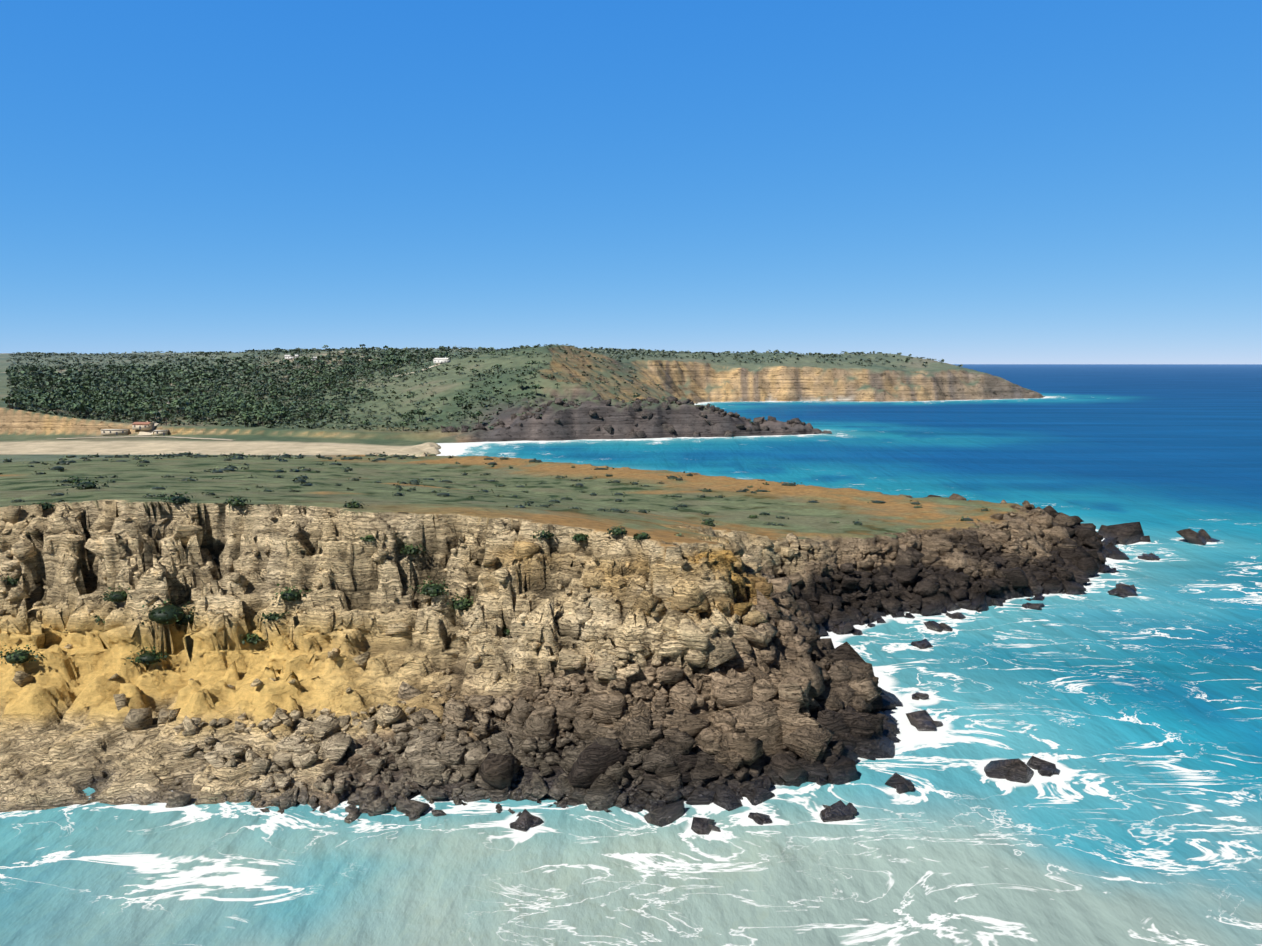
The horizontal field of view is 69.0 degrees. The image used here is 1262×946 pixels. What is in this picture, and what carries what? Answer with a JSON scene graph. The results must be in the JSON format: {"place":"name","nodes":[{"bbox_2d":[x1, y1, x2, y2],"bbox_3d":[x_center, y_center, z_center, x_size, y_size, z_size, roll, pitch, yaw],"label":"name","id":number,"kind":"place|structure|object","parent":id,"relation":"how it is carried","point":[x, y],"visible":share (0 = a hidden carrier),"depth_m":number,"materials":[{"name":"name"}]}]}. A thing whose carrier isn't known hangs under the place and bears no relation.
{"place":"outdoors","nodes":[
{"label":"outdoors","id":0,"kind":"place"},
{"bbox_2d":[57,436,230,440],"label":"beach dirt track","id":1,"kind":"structure","parent":0,"point":[152,436],"depth_m":527.92,"materials":[{"name":"beige sand"}]},
{"bbox_2d":[138,384,177,434],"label":"dirt road","id":2,"kind":"structure","parent":0,"point":[146,432],"depth_m":544.92,"materials":[{"name":"beige soil"}]},
{"bbox_2d":[0,345,1044,456],"bbox_3d":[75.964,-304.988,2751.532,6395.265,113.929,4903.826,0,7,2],"label":"hills","id":3,"kind":"structure","parent":0,"point":[706,379],"depth_m":682.15,"materials":[{"name":"green plant"}]},
{"bbox_2d":[101,429,128,434],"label":"building","id":4,"kind":"structure","parent":3,"relation":"on","point":[114,431],"depth_m":541.76,"materials":[{"name":"beige paint"}]},
{"bbox_2d":[131,421,153,429],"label":"house","id":5,"kind":"structure","parent":3,"relation":"on","point":[147,425],"depth_m":543.54,"materials":[{"name":"beige paint"}]},
{"bbox_2d":[154,430,167,435],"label":"building","id":6,"kind":"structure","parent":3,"relation":"on","point":[160,432],"depth_m":541.25,"materials":[{"name":"beige paint"}]},
{"bbox_2d":[285,355,298,359],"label":"white house","id":7,"kind":"structure","parent":3,"relation":"on","point":[289,357],"depth_m":1168.82,"materials":[{"name":"white paint"}]},
{"bbox_2d":[1,344,640,430],"bbox_3d":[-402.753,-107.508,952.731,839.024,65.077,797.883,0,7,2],"label":"trees","id":8,"kind":"object","parent":3,"relation":"on","point":[82,402],"visible":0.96,"depth_m":798.79,"materials":[{"name":"green plant"}]},
{"bbox_2d":[433,357,450,363],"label":"white house","id":9,"kind":"structure","parent":3,"relation":"on","point":[441,360],"depth_m":839.55,"materials":[{"name":"white paint"}]},
{"bbox_2d":[6,344,962,431],"bbox_3d":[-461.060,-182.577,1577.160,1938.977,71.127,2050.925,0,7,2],"label":"scrub clumps","id":10,"kind":"object","parent":3,"relation":"on","point":[633,352],"visible":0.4,"depth_m":854.89,"materials":[{"name":"green plant"}]},
{"bbox_2d":[0,396,1219,834],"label":"rocks","id":11,"kind":"object","parent":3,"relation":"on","point":[770,684],"visible":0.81,"depth_m":108.29,"materials":[{"name":"brown stone"}]},
{"bbox_2d":[0,454,1106,811],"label":"headland terrain","id":12,"kind":"structure","parent":0,"point":[66,738],"depth_m":120.99,"materials":[{"name":"beige stone"}]},
{"bbox_2d":[0,451,989,666],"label":"shrubs","id":13,"kind":"object","parent":12,"relation":"on","point":[576,536],"visible":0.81,"depth_m":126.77,"materials":[{"name":"green plant"}]},
{"bbox_2d":[0,364,1261,945],"bbox_3d":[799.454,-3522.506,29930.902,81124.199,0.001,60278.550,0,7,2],"label":"sea","id":14,"kind":"structure","parent":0,"point":[1136,720],"depth_m":95.18,"materials":[{"name":"blue liquid"}]},
{"bbox_2d":[0,0,1261,363],"label":"sky","id":15,"kind":"structure","parent":0,"point":[953,181],"materials":[{"name":"blue"}]}
]}

